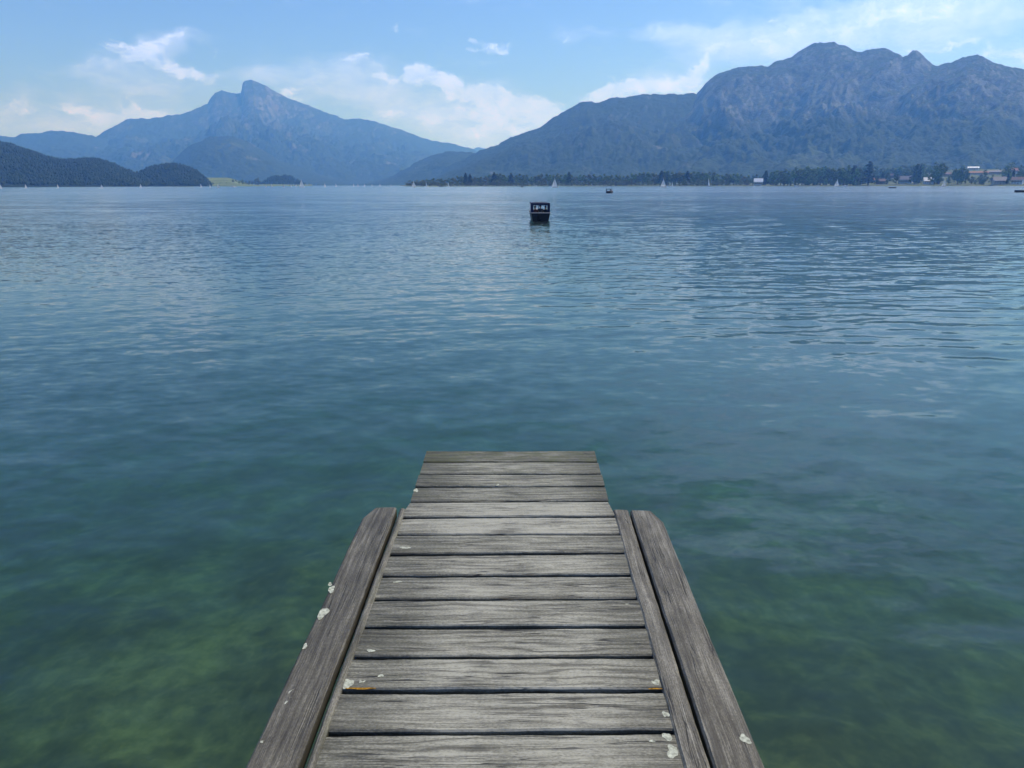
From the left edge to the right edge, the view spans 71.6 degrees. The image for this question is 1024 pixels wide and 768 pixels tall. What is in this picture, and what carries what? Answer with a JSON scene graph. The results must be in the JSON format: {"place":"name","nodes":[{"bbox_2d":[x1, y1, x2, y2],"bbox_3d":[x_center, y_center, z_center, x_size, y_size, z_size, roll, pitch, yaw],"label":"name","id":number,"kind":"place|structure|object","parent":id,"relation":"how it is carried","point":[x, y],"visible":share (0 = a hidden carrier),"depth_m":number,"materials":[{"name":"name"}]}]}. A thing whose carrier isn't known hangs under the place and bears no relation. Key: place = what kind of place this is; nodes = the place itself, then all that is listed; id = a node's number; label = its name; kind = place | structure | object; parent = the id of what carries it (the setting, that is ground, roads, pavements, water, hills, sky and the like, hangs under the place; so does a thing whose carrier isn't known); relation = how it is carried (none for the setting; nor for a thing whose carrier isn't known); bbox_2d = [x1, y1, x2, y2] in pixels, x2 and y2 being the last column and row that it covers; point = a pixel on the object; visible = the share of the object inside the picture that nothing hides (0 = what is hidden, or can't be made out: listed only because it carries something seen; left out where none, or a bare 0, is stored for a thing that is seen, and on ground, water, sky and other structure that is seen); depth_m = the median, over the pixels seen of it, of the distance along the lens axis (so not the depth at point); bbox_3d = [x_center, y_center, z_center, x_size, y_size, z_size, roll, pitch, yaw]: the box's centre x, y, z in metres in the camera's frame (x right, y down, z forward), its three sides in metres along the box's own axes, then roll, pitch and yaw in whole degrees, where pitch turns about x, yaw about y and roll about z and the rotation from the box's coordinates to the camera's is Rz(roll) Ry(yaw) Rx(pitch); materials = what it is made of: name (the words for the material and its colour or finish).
{"place":"outdoors","nodes":[
{"label":"outdoors","id":0,"kind":"place"},
{"bbox_2d":[0,130,108,158],"bbox_3d":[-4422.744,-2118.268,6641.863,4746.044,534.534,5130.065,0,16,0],"label":"mountain","id":1,"kind":"structure","parent":0,"point":[63,144],"depth_m":6612.18,"materials":[{"name":"blue stone"}]},
{"bbox_2d":[0,145,145,192],"bbox_3d":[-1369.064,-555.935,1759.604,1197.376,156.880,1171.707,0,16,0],"label":"hill","id":2,"kind":"structure","parent":0,"point":[5,184],"depth_m":1475.43,"materials":[{"name":"green plant"}]},
{"bbox_2d":[0,141,147,186],"bbox_3d":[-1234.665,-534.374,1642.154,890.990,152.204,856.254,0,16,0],"label":"forest","id":3,"kind":"object","parent":2,"relation":"on","point":[112,173],"visible":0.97,"depth_m":1598.31,"materials":[{"name":"green plant"}]},
{"bbox_2d":[145,169,211,191],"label":"hill","id":4,"kind":"structure","parent":0,"point":[175,184],"depth_m":1725.85,"materials":[{"name":"green plant"}]},
{"bbox_2d":[133,162,213,185],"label":"forest","id":5,"kind":"object","parent":4,"relation":"on","point":[166,177],"visible":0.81,"depth_m":1800.04,"materials":[{"name":"green plant"}]},
{"bbox_2d":[207,178,311,188],"bbox_3d":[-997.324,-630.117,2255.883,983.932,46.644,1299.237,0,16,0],"label":"shore ground","id":6,"kind":"structure","parent":0,"point":[217,181],"depth_m":1999.80,"materials":[{"name":"green plant"}]},
{"bbox_2d":[171,136,357,187],"bbox_3d":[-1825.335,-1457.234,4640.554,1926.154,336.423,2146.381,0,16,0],"label":"mountain","id":7,"kind":"structure","parent":0,"point":[236,158],"depth_m":4359.15,"materials":[{"name":"blue stone"}]},
{"bbox_2d":[260,176,299,189],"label":"hill","id":8,"kind":"structure","parent":0,"point":[269,182],"depth_m":2544.31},
{"bbox_2d":[260,174,303,184],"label":"forest","id":9,"kind":"object","parent":8,"relation":"on","point":[272,179],"visible":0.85,"depth_m":2564.72,"materials":[{"name":"green plant"}]},
{"bbox_2d":[93,80,476,184],"bbox_3d":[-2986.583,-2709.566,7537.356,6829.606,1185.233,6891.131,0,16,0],"label":"mountain","id":10,"kind":"structure","parent":0,"point":[278,126],"depth_m":7074.55,"materials":[{"name":"blue stone"}]},
{"bbox_2d":[358,151,473,186],"bbox_3d":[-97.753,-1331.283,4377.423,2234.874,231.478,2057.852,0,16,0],"label":"mountain","id":11,"kind":"structure","parent":0,"point":[429,168],"depth_m":4242.38,"materials":[{"name":"blue stone"}]},
{"bbox_2d":[0,188,1023,767],"bbox_3d":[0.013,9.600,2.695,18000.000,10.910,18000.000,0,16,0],"label":"lake bed","id":12,"kind":"object","parent":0,"point":[194,492],"visible":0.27,"depth_m":16.17,"materials":[{"name":"teal liquid"}]},
{"bbox_2d":[246,451,763,767],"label":"jetty","id":13,"kind":"object","parent":12,"relation":"on","point":[529,609],"visible":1,"depth_m":2.57,"materials":[{"name":"grey wood"}]},
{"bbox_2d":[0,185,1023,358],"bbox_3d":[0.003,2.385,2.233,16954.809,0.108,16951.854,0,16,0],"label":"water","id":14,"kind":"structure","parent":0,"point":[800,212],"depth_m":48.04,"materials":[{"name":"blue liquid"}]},
{"bbox_2d":[529,202,549,223],"bbox_3d":[2.361,-14.908,61.719,1.787,1.740,5.518,0,16,-1],"label":"canopy boat","id":15,"kind":"object","parent":14,"relation":"on","point":[540,216],"visible":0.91,"depth_m":59.51,"materials":[{"name":"black wood"}]},
{"bbox_2d":[552,178,558,187],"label":"sailboat","id":16,"kind":"object","parent":14,"relation":"on","point":[555,184],"visible":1,"depth_m":721.68,"materials":[{"name":"metal"}]},
{"bbox_2d":[0,0,1023,148],"label":"sky","id":17,"kind":"structure","parent":0,"point":[472,74],"materials":[{"name":"blue"}]},
{"bbox_2d":[430,93,701,188],"bbox_3d":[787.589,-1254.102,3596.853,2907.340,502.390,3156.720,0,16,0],"label":"mountain","id":18,"kind":"structure","parent":0,"point":[637,134],"depth_m":3203.34,"materials":[{"name":"blue stone"}]},
{"bbox_2d":[393,169,1023,187],"bbox_3d":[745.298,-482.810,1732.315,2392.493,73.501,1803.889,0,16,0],"label":"shore ground","id":19,"kind":"structure","parent":0,"point":[954,183],"depth_m":1258.30,"materials":[{"name":"green plant"}]},
{"bbox_2d":[462,173,468,184],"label":"conifer tree","id":20,"kind":"object","parent":19,"relation":"on","point":[465,177],"visible":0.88,"depth_m":1320.49,"materials":[{"name":"green plant"}]},
{"bbox_2d":[491,174,501,185],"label":"broadleaf tree","id":21,"kind":"object","parent":19,"relation":"on","point":[498,176],"visible":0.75,"depth_m":1328.85,"materials":[{"name":"green plant"}]},
{"bbox_2d":[495,173,504,185],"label":"broadleaf tree","id":22,"kind":"object","parent":19,"relation":"on","point":[503,180],"visible":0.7,"depth_m":1339.15,"materials":[{"name":"green plant"}]},
{"bbox_2d":[508,173,513,184],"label":"conifer tree","id":23,"kind":"object","parent":19,"relation":"on","point":[510,177],"visible":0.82,"depth_m":1329.63,"materials":[{"name":"green plant"}]},
{"bbox_2d":[512,175,521,185],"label":"broadleaf tree","id":24,"kind":"object","parent":19,"relation":"on","point":[515,179],"visible":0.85,"depth_m":1324.08,"materials":[{"name":"green plant"}]},
{"bbox_2d":[537,174,545,185],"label":"broadleaf tree","id":25,"kind":"object","parent":19,"relation":"on","point":[539,177],"visible":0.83,"depth_m":1330.63,"materials":[{"name":"green plant"}]},
{"bbox_2d":[546,175,553,185],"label":"broadleaf tree","id":26,"kind":"object","parent":19,"relation":"on","point":[549,178],"visible":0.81,"depth_m":1356.82,"materials":[{"name":"green plant"}]},
{"bbox_2d":[565,172,571,184],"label":"conifer tree","id":27,"kind":"object","parent":19,"relation":"on","point":[568,178],"visible":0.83,"depth_m":1315.35,"materials":[{"name":"green plant"}]},
{"bbox_2d":[580,175,588,185],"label":"broadleaf tree","id":28,"kind":"object","parent":19,"relation":"on","point":[583,179],"visible":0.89,"depth_m":1348.19,"materials":[{"name":"green plant"}]},
{"bbox_2d":[588,174,597,184],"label":"broadleaf tree","id":29,"kind":"object","parent":19,"relation":"on","point":[592,180],"visible":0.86,"depth_m":1362.79,"materials":[{"name":"green plant"}]},
{"bbox_2d":[598,174,607,185],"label":"broadleaf tree","id":30,"kind":"object","parent":19,"relation":"on","point":[601,179],"visible":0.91,"depth_m":1309.94,"materials":[{"name":"green plant"}]},
{"bbox_2d":[608,175,615,185],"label":"broadleaf tree","id":31,"kind":"object","parent":19,"relation":"on","point":[609,177],"visible":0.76,"depth_m":1322.98,"materials":[{"name":"green plant"}]},
{"bbox_2d":[627,174,636,182],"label":"broadleaf tree","id":32,"kind":"object","parent":19,"relation":"on","point":[632,175],"visible":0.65,"depth_m":1311.55,"materials":[{"name":"green plant"}]},
{"bbox_2d":[639,172,647,182],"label":"broadleaf tree","id":33,"kind":"object","parent":19,"relation":"on","point":[642,175],"visible":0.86,"depth_m":1334.46,"materials":[{"name":"green plant"}]},
{"bbox_2d":[643,172,652,185],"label":"broadleaf tree","id":34,"kind":"object","parent":19,"relation":"on","point":[648,176],"visible":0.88,"depth_m":1328.71,"materials":[{"name":"green plant"}]},
{"bbox_2d":[648,172,657,182],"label":"broadleaf tree","id":35,"kind":"object","parent":19,"relation":"on","point":[653,175],"visible":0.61,"depth_m":1342.75,"materials":[{"name":"green plant"}]},
{"bbox_2d":[657,170,665,182],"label":"conifer tree","id":36,"kind":"object","parent":19,"relation":"on","point":[661,173],"visible":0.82,"depth_m":1289.63,"materials":[{"name":"green plant"}]},
{"bbox_2d":[662,170,671,185],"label":"broadleaf tree","id":37,"kind":"object","parent":19,"relation":"on","point":[667,178],"visible":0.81,"depth_m":1303.70,"materials":[{"name":"green plant"}]},
{"bbox_2d":[670,173,680,185],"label":"broadleaf tree","id":38,"kind":"object","parent":19,"relation":"on","point":[674,179],"visible":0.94,"depth_m":1303.01,"materials":[{"name":"green plant"}]},
{"bbox_2d":[672,171,684,183],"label":"broadleaf tree","id":39,"kind":"object","parent":19,"relation":"on","point":[679,173],"visible":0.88,"depth_m":1295.05,"materials":[{"name":"green plant"}]},
{"bbox_2d":[677,172,686,185],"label":"broadleaf tree","id":40,"kind":"object","parent":19,"relation":"on","point":[683,177],"visible":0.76,"depth_m":1299.42,"materials":[{"name":"green plant"}]},
{"bbox_2d":[685,171,689,185],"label":"conifer tree","id":41,"kind":"object","parent":19,"relation":"on","point":[687,175],"visible":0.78,"depth_m":1297.11,"materials":[{"name":"green plant"}]},
{"bbox_2d":[690,172,701,185],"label":"broadleaf tree","id":42,"kind":"object","parent":19,"relation":"on","point":[697,176],"visible":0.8,"depth_m":1295.96,"materials":[{"name":"green plant"}]},
{"bbox_2d":[701,173,711,185],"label":"broadleaf tree","id":43,"kind":"object","parent":19,"relation":"on","point":[706,178],"visible":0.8,"depth_m":1283.02,"materials":[{"name":"green plant"}]},
{"bbox_2d":[704,171,714,185],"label":"broadleaf tree","id":44,"kind":"object","parent":19,"relation":"on","point":[711,176],"visible":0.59,"depth_m":1291.37,"materials":[{"name":"green plant"}]},
{"bbox_2d":[712,174,720,183],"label":"broadleaf tree","id":45,"kind":"object","parent":19,"relation":"on","point":[716,177],"visible":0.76,"depth_m":1270.43,"materials":[{"name":"green plant"}]},
{"bbox_2d":[722,173,732,184],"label":"broadleaf tree","id":46,"kind":"object","parent":19,"relation":"on","point":[730,180],"visible":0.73,"depth_m":1286.65,"materials":[{"name":"green plant"}]},
{"bbox_2d":[729,174,739,183],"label":"broadleaf tree","id":47,"kind":"object","parent":19,"relation":"on","point":[734,179],"visible":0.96,"depth_m":1282.40,"materials":[{"name":"green plant"}]},
{"bbox_2d":[754,178,762,185],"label":"house","id":48,"kind":"structure","parent":19,"relation":"on","point":[758,181],"depth_m":1227.11,"materials":[{"name":"metal"}]},
{"bbox_2d":[762,170,768,184],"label":"conifer tree","id":49,"kind":"object","parent":19,"relation":"on","point":[766,177],"visible":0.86,"depth_m":1266.42,"materials":[{"name":"green plant"}]},
{"bbox_2d":[767,172,778,185],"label":"broadleaf tree","id":50,"kind":"object","parent":19,"relation":"on","point":[774,176],"visible":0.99,"depth_m":1244.76,"materials":[{"name":"green plant"}]},
{"bbox_2d":[772,170,780,184],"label":"broadleaf tree","id":51,"kind":"object","parent":19,"relation":"on","point":[779,178],"visible":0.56,"depth_m":1270.38,"materials":[{"name":"green plant"}]},
{"bbox_2d":[780,177,786,185],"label":"broadleaf tree","id":52,"kind":"object","parent":19,"relation":"on","point":[783,180],"visible":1,"depth_m":1220.02,"materials":[{"name":"green plant"}]},
{"bbox_2d":[779,169,788,182],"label":"broadleaf tree","id":53,"kind":"object","parent":19,"relation":"on","point":[781,173],"visible":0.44,"depth_m":1256.47,"materials":[{"name":"green plant"}]},
{"bbox_2d":[783,171,793,185],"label":"broadleaf tree","id":54,"kind":"object","parent":19,"relation":"on","point":[787,173],"visible":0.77,"depth_m":1232.05,"materials":[{"name":"green plant"}]},
{"bbox_2d":[786,170,796,184],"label":"broadleaf tree","id":55,"kind":"object","parent":19,"relation":"on","point":[794,176],"visible":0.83,"depth_m":1229.11,"materials":[{"name":"green plant"}]},
{"bbox_2d":[790,167,802,184],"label":"broadleaf tree","id":56,"kind":"object","parent":19,"relation":"on","point":[795,170],"visible":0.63,"depth_m":1239.28,"materials":[{"name":"green plant"}]},
{"bbox_2d":[798,166,815,184],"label":"broadleaf tree","id":57,"kind":"object","parent":19,"relation":"on","point":[805,174],"visible":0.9,"depth_m":1220.21,"materials":[{"name":"green plant"}]},
{"bbox_2d":[808,169,817,184],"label":"broadleaf tree","id":58,"kind":"object","parent":19,"relation":"on","point":[810,174],"visible":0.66,"depth_m":1223.36,"materials":[{"name":"green plant"}]},
{"bbox_2d":[810,167,822,184],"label":"broadleaf tree","id":59,"kind":"object","parent":19,"relation":"on","point":[815,174],"visible":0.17,"depth_m":1260.73,"materials":[{"name":"green plant"}]},
{"bbox_2d":[815,167,826,184],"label":"broadleaf tree","id":60,"kind":"object","parent":19,"relation":"on","point":[818,173],"visible":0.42,"depth_m":1238.76,"materials":[{"name":"green plant"}]},
{"bbox_2d":[818,176,823,185],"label":"broadleaf tree","id":61,"kind":"object","parent":19,"relation":"on","point":[820,180],"visible":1,"depth_m":1206.37,"materials":[{"name":"green plant"}]},
{"bbox_2d":[818,166,830,183],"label":"broadleaf tree","id":62,"kind":"object","parent":19,"relation":"on","point":[823,170],"visible":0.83,"depth_m":1221.82,"materials":[{"name":"green plant"}]},
{"bbox_2d":[822,167,833,184],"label":"broadleaf tree","id":63,"kind":"object","parent":19,"relation":"on","point":[829,171],"visible":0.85,"depth_m":1216.07,"materials":[{"name":"green plant"}]},
{"bbox_2d":[828,169,839,184],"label":"broadleaf tree","id":64,"kind":"object","parent":19,"relation":"on","point":[835,177],"visible":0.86,"depth_m":1214.43,"materials":[{"name":"green plant"}]},
{"bbox_2d":[840,171,847,184],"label":"broadleaf tree","id":65,"kind":"object","parent":19,"relation":"on","point":[844,179],"visible":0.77,"depth_m":1214.80,"materials":[{"name":"green plant"}]},
{"bbox_2d":[842,168,850,179],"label":"broadleaf tree","id":66,"kind":"object","parent":19,"relation":"on","point":[848,170],"visible":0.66,"depth_m":1214.57,"materials":[{"name":"green plant"}]},
{"bbox_2d":[843,176,851,184],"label":"broadleaf tree","id":67,"kind":"object","parent":19,"relation":"on","point":[846,181],"visible":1,"depth_m":1189.40,"materials":[{"name":"green plant"}]},
{"bbox_2d":[849,165,860,184],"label":"conifer tree","id":68,"kind":"object","parent":19,"relation":"on","point":[854,167],"visible":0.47,"depth_m":1214.96,"materials":[{"name":"green plant"}]},
{"bbox_2d":[848,168,862,184],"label":"broadleaf tree","id":69,"kind":"object","parent":19,"relation":"on","point":[855,175],"visible":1,"depth_m":1190.50,"materials":[{"name":"green plant"}]},
{"bbox_2d":[857,168,866,184],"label":"broadleaf tree","id":70,"kind":"object","parent":19,"relation":"on","point":[861,170],"visible":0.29,"depth_m":1241.74,"materials":[{"name":"green plant"}]},
{"bbox_2d":[860,161,875,184],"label":"conifer tree","id":71,"kind":"object","parent":19,"relation":"on","point":[870,176],"visible":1,"depth_m":1186.17,"materials":[{"name":"green plant"}]},
{"bbox_2d":[876,178,885,183],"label":"house","id":72,"kind":"structure","parent":19,"relation":"on","point":[881,181],"depth_m":1238.45,"materials":[{"name":"brown tile"}]},
{"bbox_2d":[884,172,892,183],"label":"broadleaf tree","id":73,"kind":"object","parent":19,"relation":"on","point":[888,178],"visible":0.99,"depth_m":1209.74,"materials":[{"name":"green plant"}]},
{"bbox_2d":[892,174,899,182],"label":"broadleaf tree","id":74,"kind":"object","parent":19,"relation":"on","point":[897,178],"visible":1,"depth_m":1172.97,"materials":[{"name":"green plant"}]},
{"bbox_2d":[894,166,905,174],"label":"broadleaf tree","id":75,"kind":"object","parent":19,"relation":"on","point":[899,168],"visible":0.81,"depth_m":1606.20,"materials":[{"name":"green plant"}]},
{"bbox_2d":[898,175,912,183],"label":"house","id":76,"kind":"structure","parent":19,"relation":"on","point":[903,179],"depth_m":1198.94,"materials":[{"name":"grey tile"}]},
{"bbox_2d":[902,169,912,175],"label":"broadleaf tree","id":77,"kind":"object","parent":19,"relation":"on","point":[906,173],"visible":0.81,"depth_m":1371.74,"materials":[{"name":"green plant"}]},
{"bbox_2d":[908,164,922,181],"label":"conifer tree","id":78,"kind":"object","parent":19,"relation":"on","point":[917,166],"visible":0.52,"depth_m":1167.89,"materials":[{"name":"green plant"}]},
{"bbox_2d":[911,171,919,183],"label":"broadleaf tree","id":79,"kind":"object","parent":19,"relation":"on","point":[915,177],"visible":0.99,"depth_m":1138.50,"materials":[{"name":"green plant"}]},
{"bbox_2d":[916,166,921,182],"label":"conifer tree","id":80,"kind":"object","parent":19,"relation":"on","point":[920,174],"visible":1,"depth_m":1138.93,"materials":[{"name":"green plant"}]},
{"bbox_2d":[922,177,933,183],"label":"house","id":81,"kind":"structure","parent":19,"relation":"on","point":[925,180],"depth_m":1139.89,"materials":[{"name":"metal"}]},
{"bbox_2d":[928,168,940,183],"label":"broadleaf tree","id":82,"kind":"object","parent":19,"relation":"on","point":[934,175],"visible":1,"depth_m":1128.84,"materials":[{"name":"green plant"}]},
{"bbox_2d":[931,163,946,183],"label":"broadleaf tree","id":83,"kind":"object","parent":19,"relation":"on","point":[942,169],"visible":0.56,"depth_m":1143.51,"materials":[{"name":"green plant"}]},
{"bbox_2d":[935,176,943,183],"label":"broadleaf tree","id":84,"kind":"object","parent":19,"relation":"on","point":[940,179],"visible":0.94,"depth_m":1148.75,"materials":[{"name":"green plant"}]},
{"bbox_2d":[954,169,963,183],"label":"broadleaf tree","id":85,"kind":"object","parent":19,"relation":"on","point":[957,177],"visible":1,"depth_m":1123.67,"materials":[{"name":"green plant"}]},
{"bbox_2d":[956,167,968,183],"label":"broadleaf tree","id":86,"kind":"object","parent":19,"relation":"on","point":[964,174],"visible":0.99,"depth_m":1124.63,"materials":[{"name":"green plant"}]},
{"bbox_2d":[964,169,969,182],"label":"broadleaf tree","id":87,"kind":"object","parent":19,"relation":"on","point":[966,177],"visible":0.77,"depth_m":1133.14,"materials":[{"name":"green plant"}]},
{"bbox_2d":[967,176,975,183],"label":"broadleaf tree","id":88,"kind":"object","parent":19,"relation":"on","point":[972,178],"visible":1,"depth_m":1116.63,"materials":[{"name":"green plant"}]},
{"bbox_2d":[967,166,979,169],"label":"house","id":89,"kind":"structure","parent":19,"relation":"on","point":[974,168],"depth_m":1585.36,"materials":[{"name":"metal"}]},
{"bbox_2d":[969,171,988,174],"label":"house","id":90,"kind":"structure","parent":19,"relation":"on","point":[976,172],"depth_m":1390.36,"materials":[{"name":"red tile"}]},
{"bbox_2d":[977,175,989,182],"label":"broadleaf tree","id":91,"kind":"object","parent":19,"relation":"on","point":[984,178],"visible":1,"depth_m":1107.33,"materials":[{"name":"green plant"}]},
{"bbox_2d":[988,170,1004,174],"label":"house","id":92,"kind":"structure","parent":19,"relation":"on","point":[991,172],"depth_m":1381.45,"materials":[{"name":"brown tile"}]},
{"bbox_2d":[991,177,1007,184],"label":"house","id":93,"kind":"structure","parent":19,"relation":"on","point":[998,180],"depth_m":1081.92,"materials":[{"name":"grey tile"}]},
{"bbox_2d":[999,165,1013,174],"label":"broadleaf tree","id":94,"kind":"object","parent":19,"relation":"on","point":[1007,167],"visible":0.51,"depth_m":1284.96,"materials":[{"name":"green plant"}]},
{"bbox_2d":[1011,176,1023,183],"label":"house","id":95,"kind":"structure","parent":19,"relation":"on","point":[1017,180],"depth_m":1063.39,"materials":[{"name":"brown tile"}]},
{"bbox_2d":[561,42,1023,189],"bbox_3d":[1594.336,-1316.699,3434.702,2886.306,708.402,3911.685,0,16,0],"label":"mountain","id":96,"kind":"structure","parent":0,"point":[834,105],"depth_m":2750.91,"materials":[{"name":"blue stone"}]}
]}

